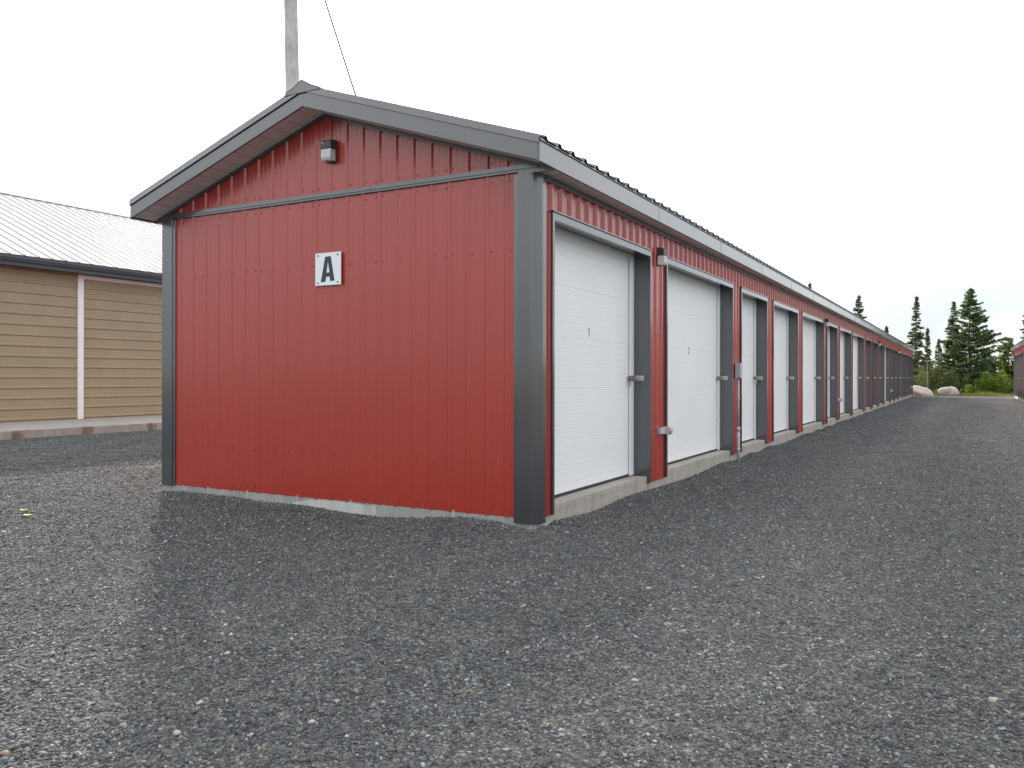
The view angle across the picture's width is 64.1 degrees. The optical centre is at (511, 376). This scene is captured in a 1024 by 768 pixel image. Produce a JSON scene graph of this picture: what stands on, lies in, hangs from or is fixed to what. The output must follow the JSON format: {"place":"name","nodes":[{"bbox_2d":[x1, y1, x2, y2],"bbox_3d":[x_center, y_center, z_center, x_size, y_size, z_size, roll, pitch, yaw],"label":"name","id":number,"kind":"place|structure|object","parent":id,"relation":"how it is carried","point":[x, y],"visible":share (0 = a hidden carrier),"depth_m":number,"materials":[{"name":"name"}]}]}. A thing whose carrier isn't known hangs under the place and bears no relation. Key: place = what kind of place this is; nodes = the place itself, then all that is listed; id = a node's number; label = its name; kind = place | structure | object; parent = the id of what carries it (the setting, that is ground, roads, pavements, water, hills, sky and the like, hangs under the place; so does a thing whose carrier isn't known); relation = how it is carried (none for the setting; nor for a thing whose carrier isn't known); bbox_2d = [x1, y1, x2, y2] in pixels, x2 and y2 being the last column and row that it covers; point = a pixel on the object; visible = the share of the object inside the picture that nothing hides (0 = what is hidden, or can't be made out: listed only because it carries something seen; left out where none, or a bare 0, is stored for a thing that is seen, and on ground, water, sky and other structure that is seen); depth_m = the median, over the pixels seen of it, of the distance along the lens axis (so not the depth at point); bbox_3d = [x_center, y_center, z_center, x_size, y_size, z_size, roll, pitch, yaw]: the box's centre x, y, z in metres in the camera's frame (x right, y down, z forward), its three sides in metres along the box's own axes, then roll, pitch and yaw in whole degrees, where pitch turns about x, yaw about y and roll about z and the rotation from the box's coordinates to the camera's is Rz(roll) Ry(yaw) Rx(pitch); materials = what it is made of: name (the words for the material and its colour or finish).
{"place":"outdoors","nodes":[
{"label":"outdoors","id":0,"kind":"place"},
{"bbox_2d":[0,396,1023,767],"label":"gravel lot","id":1,"kind":"structure","parent":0,"point":[992,406],"depth_m":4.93,"materials":[{"name":"grey gravel"}]},
{"bbox_2d":[0,415,161,439],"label":"concrete apron","id":2,"kind":"object","parent":1,"relation":"on","point":[25,429],"visible":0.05,"depth_m":21.88,"materials":[{"name":"grey concrete"}]},
{"bbox_2d":[0,191,161,422],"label":"tan building","id":3,"kind":"structure","parent":2,"relation":"on","point":[80,312],"depth_m":25.44,"materials":[{"name":"metal"}]},
{"bbox_2d":[84,279,161,418],"bbox_3d":[-10.811,-0.861,29.345,0.032,4.290,9.780,0,0,29],"label":"sliding door","id":4,"kind":"structure","parent":3,"relation":"in","point":[123,322],"depth_m":26.25,"materials":[{"name":"beige metal"}]},
{"bbox_2d":[173,730,181,734],"bbox_3d":[-1.405,1.495,3.431,0.035,0.018,0.027,0,0,-13],"label":"stone","id":5,"kind":"object","parent":1,"relation":"on","point":[177,732],"visible":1,"depth_m":3.43,"materials":[{"name":"white stone"}]},
{"bbox_2d":[269,0,298,92],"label":"utility pole","id":6,"kind":"object","parent":1,"relation":"on","point":[291,43],"visible":0.2,"depth_m":17.87,"materials":[{"name":"grey wood"}]},
{"bbox_2d":[324,0,356,95],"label":"service cable","id":7,"kind":"object","parent":6,"relation":"attached to","point":[340,47],"visible":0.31,"depth_m":16.88,"materials":[{"name":"grey plastic"}]},
{"bbox_2d":[129,79,915,529],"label":"storage building","id":8,"kind":"structure","parent":1,"relation":"on","point":[511,327],"depth_m":9.45,"materials":[{"name":"metal"}]},
{"bbox_2d":[315,251,340,285],"bbox_3d":[-2.082,-1.223,9.246,0.380,0.370,0.012,0,0,29],"label":"letter sign","id":9,"kind":"object","parent":8,"relation":"attached to","point":[328,268],"visible":1,"depth_m":9.24,"materials":[{"name":"grey metal"}]},
{"bbox_2d":[321,139,336,163],"bbox_3d":[-2.063,-2.543,9.184,0.155,0.252,0.108,0,0,29],"label":"wall light","id":10,"kind":"object","parent":8,"relation":"attached to","point":[328,151],"visible":1,"depth_m":9.15,"materials":[{"name":"white metal"}]},
{"bbox_2d":[549,210,652,514],"bbox_3d":[1.000,-0.142,9.579,0.322,3.067,2.984,0,0,29],"label":"storage door","id":11,"kind":"structure","parent":8,"relation":"in","point":[601,280],"depth_m":9.82,"materials":[{"name":"white metal"}]},
{"bbox_2d":[657,247,666,266],"bbox_3d":[2.033,-1.627,11.065,0.108,0.252,0.155,0,0,29],"label":"wall light","id":12,"kind":"object","parent":8,"relation":"attached to","point":[661,256],"visible":1,"depth_m":11.01,"materials":[{"name":"white metal"}]},
{"bbox_2d":[658,426,672,434],"bbox_3d":[2.096,0.738,11.171,0.125,0.110,0.290,0,0,29],"label":"outlet box","id":13,"kind":"object","parent":8,"relation":"attached to","point":[665,430],"visible":1,"depth_m":11.21,"materials":[{"name":"grey plastic"}]},
{"bbox_2d":[664,256,733,476],"bbox_3d":[2.930,-0.139,13.059,0.322,3.067,3.764,0,0,29],"label":"storage door","id":14,"kind":"structure","parent":8,"relation":"in","point":[699,304],"depth_m":13.45,"materials":[{"name":"white metal"}]},
{"bbox_2d":[735,363,741,459],"bbox_3d":[4.113,0.651,14.838,0.098,1.810,0.164,0,0,29],"label":"electrical conduit","id":15,"kind":"object","parent":8,"relation":"attached to","point":[738,371],"visible":0.98,"depth_m":14.82,"materials":[{"name":"grey plastic"}]},
{"bbox_2d":[739,287,768,451],"bbox_3d":[4.685,-0.136,16.225,0.322,3.067,2.324,0,0,29],"label":"storage door","id":16,"kind":"structure","parent":8,"relation":"in","point":[753,306],"depth_m":17.04,"materials":[{"name":"white metal"}]},
{"bbox_2d":[772,300,797,441],"bbox_3d":[6.261,-0.134,19.068,0.322,3.067,3.024,0,0,29],"label":"storage door","id":17,"kind":"structure","parent":8,"relation":"in","point":[784,317],"depth_m":20.05,"materials":[{"name":"white metal"}]},
{"bbox_2d":[802,312,824,431],"bbox_3d":[8.176,-0.131,22.522,0.322,3.067,3.724,0,0,29],"label":"storage door","id":18,"kind":"structure","parent":8,"relation":"in","point":[812,326],"depth_m":23.72,"materials":[{"name":"white metal"}]},
{"bbox_2d":[825,318,828,326],"bbox_3d":[9.380,-1.616,24.315,0.108,0.252,0.155,0,0,29],"label":"wall light","id":19,"kind":"object","parent":8,"relation":"attached to","point":[826,322],"visible":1,"depth_m":24.26,"materials":[{"name":"white metal"}]},
{"bbox_2d":[826,322,837,423],"bbox_3d":[9.910,-0.129,25.649,0.322,3.067,2.274,0,0,29],"label":"storage door","id":20,"kind":"structure","parent":8,"relation":"in","point":[831,331],"depth_m":26.55,"materials":[{"name":"white metal"}]},
{"bbox_2d":[839,327,851,418],"bbox_3d":[11.474,-0.126,28.469,0.322,3.067,3.124,0,0,29],"label":"storage door","id":21,"kind":"structure","parent":8,"relation":"in","point":[844,334],"depth_m":29.73,"materials":[{"name":"white metal"}]},
{"bbox_2d":[852,332,863,414],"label":"storage door","id":22,"kind":"structure","parent":8,"relation":"in","point":[857,340],"depth_m":33.45,"materials":[{"name":"white metal"}]},
{"bbox_2d":[865,337,871,410],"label":"storage door","id":23,"kind":"structure","parent":8,"relation":"in","point":[868,342],"depth_m":36.23,"materials":[{"name":"white metal"}]},
{"bbox_2d":[872,340,878,407],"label":"storage door","id":24,"kind":"structure","parent":8,"relation":"in","point":[874,343],"depth_m":39.03,"materials":[{"name":"white metal"}]},
{"bbox_2d":[879,344,883,404],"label":"storage door","id":25,"kind":"structure","parent":8,"relation":"in","point":[881,348],"depth_m":41.75,"materials":[{"name":"white metal"}]},
{"bbox_2d":[884,345,890,404],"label":"storage door","id":26,"kind":"structure","parent":8,"relation":"in","point":[886,348],"depth_m":45.31,"materials":[{"name":"white metal"}]},
{"bbox_2d":[890,348,894,401],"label":"storage door","id":27,"kind":"structure","parent":8,"relation":"in","point":[892,349],"depth_m":47.96,"materials":[{"name":"white metal"}]},
{"bbox_2d":[894,349,898,400],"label":"storage door","id":28,"kind":"structure","parent":8,"relation":"in","point":[896,351],"depth_m":50.75,"materials":[{"name":"white metal"}]},
{"bbox_2d":[898,351,902,399],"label":"storage door","id":29,"kind":"structure","parent":8,"relation":"in","point":[900,355],"depth_m":54.24,"materials":[{"name":"white metal"}]},
{"bbox_2d":[903,352,905,395],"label":"storage door","id":30,"kind":"structure","parent":8,"relation":"in","point":[903,352],"depth_m":56.67,"materials":[{"name":"white metal"}]},
{"bbox_2d":[905,354,907,396],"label":"storage door","id":31,"kind":"structure","parent":8,"relation":"in","point":[906,355],"depth_m":59.47,"materials":[{"name":"white metal"}]},
{"bbox_2d":[908,355,910,396],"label":"storage door","id":32,"kind":"structure","parent":8,"relation":"in","point":[909,356],"depth_m":62.08,"materials":[{"name":"white metal"}]},
{"bbox_2d":[911,356,912,394],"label":"storage door","id":33,"kind":"structure","parent":8,"relation":"in","point":[911,356],"depth_m":64.44,"materials":[{"name":"white metal"}]},
{"bbox_2d":[988,697,998,701],"bbox_3d":[2.233,1.497,3.794,0.040,0.020,0.035,0,0,-37],"label":"stone","id":34,"kind":"object","parent":1,"relation":"on","point":[993,699],"visible":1,"depth_m":3.79,"materials":[{"name":"white stone"}]},
{"bbox_2d":[0,0,1023,370],"label":"sky","id":35,"kind":"structure","parent":0,"point":[873,150],"materials":[{"name":"white"}]},
{"bbox_2d":[931,389,1013,395],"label":"grass","id":36,"kind":"structure","parent":0,"point":[978,393],"depth_m":68.29,"materials":[{"name":"green plant"}]},
{"label":"ground","id":37,"kind":"structure","parent":0,"visible":0},
{"bbox_2d":[852,295,866,318],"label":"spruce tree","id":38,"kind":"object","parent":37,"relation":"on","point":[858,307],"visible":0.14,"depth_m":77.89,"materials":[{"name":"green plant"}]},
{"bbox_2d":[907,296,927,385],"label":"spruce tree","id":39,"kind":"object","parent":37,"relation":"on","point":[918,357],"visible":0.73,"depth_m":78.83,"materials":[{"name":"green plant"}]},
{"bbox_2d":[913,365,930,387],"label":"leafy shrub","id":40,"kind":"object","parent":37,"relation":"on","point":[921,371],"visible":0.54,"depth_m":73.66,"materials":[{"name":"green plant"}]},
{"bbox_2d":[913,385,933,395],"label":"boulder","id":41,"kind":"object","parent":37,"relation":"on","point":[920,391],"visible":0.57,"depth_m":67.64,"materials":[{"name":"grey stone"}]},
{"bbox_2d":[923,327,933,389],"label":"spruce tree","id":42,"kind":"object","parent":37,"relation":"on","point":[927,350],"visible":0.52,"depth_m":80.88,"materials":[{"name":"green plant"}]},
{"bbox_2d":[921,360,940,391],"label":"leafy shrub","id":43,"kind":"object","parent":37,"relation":"on","point":[933,379],"visible":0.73,"depth_m":75.86,"materials":[{"name":"green plant"}]},
{"bbox_2d":[931,339,946,388],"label":"fir tree","id":44,"kind":"object","parent":37,"relation":"on","point":[939,351],"visible":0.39,"depth_m":85.85,"materials":[{"name":"green plant"}]},
{"bbox_2d":[938,386,959,395],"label":"boulder","id":45,"kind":"object","parent":37,"relation":"on","point":[950,390],"visible":0.84,"depth_m":68.11,"materials":[{"name":"grey stone"}]},
{"bbox_2d":[938,366,961,387],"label":"leafy shrub","id":46,"kind":"object","parent":37,"relation":"on","point":[950,380],"visible":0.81,"depth_m":75.74,"materials":[{"name":"green plant"}]},
{"bbox_2d":[936,301,972,387],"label":"spruce tree","id":47,"kind":"object","parent":37,"relation":"on","point":[946,359],"visible":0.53,"depth_m":79.89,"materials":[{"name":"green plant"}]},
{"bbox_2d":[913,354,1013,392],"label":"woods","id":48,"kind":"object","parent":37,"relation":"on","point":[967,368],"depth_m":85.56,"materials":[{"name":"green plant"}]},
{"bbox_2d":[954,371,975,392],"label":"leafy shrub","id":49,"kind":"object","parent":37,"relation":"on","point":[964,381],"visible":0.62,"depth_m":76.61,"materials":[{"name":"green plant"}]},
{"bbox_2d":[964,384,978,393],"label":"leafy shrub","id":50,"kind":"object","parent":37,"relation":"on","point":[970,389],"visible":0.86,"depth_m":71.70,"materials":[{"name":"green plant"}]},
{"bbox_2d":[948,288,1007,385],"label":"fir tree","id":51,"kind":"object","parent":37,"relation":"on","point":[977,338],"visible":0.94,"depth_m":77.42,"materials":[{"name":"green plant"}]},
{"bbox_2d":[972,370,1013,393],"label":"leafy shrub","id":52,"kind":"object","parent":37,"relation":"on","point":[990,384],"visible":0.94,"depth_m":72.39,"materials":[{"name":"green plant"}]},
{"bbox_2d":[988,355,997,375],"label":"spruce tree","id":53,"kind":"object","parent":37,"relation":"on","point":[994,368],"visible":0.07,"depth_m":83.68,"materials":[{"name":"green plant"}]},
{"bbox_2d":[995,337,1013,387],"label":"larch tree","id":54,"kind":"object","parent":37,"relation":"on","point":[1005,357],"visible":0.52,"depth_m":81.71,"materials":[{"name":"green plant"}]},
{"bbox_2d":[1001,375,1013,393],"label":"leafy shrub","id":55,"kind":"object","parent":37,"relation":"on","point":[1010,388],"visible":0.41,"depth_m":74.63,"materials":[{"name":"green plant"}]},
{"bbox_2d":[1010,339,1023,400],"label":"storage building","id":56,"kind":"structure","parent":37,"relation":"on","point":[1018,349],"depth_m":56.11,"materials":[{"name":"metal"}]},
{"bbox_2d":[1014,355,1015,396],"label":"storage door","id":57,"kind":"structure","parent":56,"relation":"in","point":[1014,355],"depth_m":59.25,"materials":[{"name":"white metal"}]},
{"bbox_2d":[1015,354,1017,395],"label":"storage door","id":58,"kind":"structure","parent":56,"relation":"in","point":[1015,354],"depth_m":58.72,"materials":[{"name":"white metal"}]},
{"bbox_2d":[1018,352,1020,398],"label":"storage door","id":59,"kind":"structure","parent":56,"relation":"in","point":[1019,354],"depth_m":56.11,"materials":[{"name":"white metal"}]},
{"bbox_2d":[1021,351,1022,398],"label":"storage door","id":60,"kind":"structure","parent":56,"relation":"in","point":[1022,351],"depth_m":53.31,"materials":[{"name":"white metal"}]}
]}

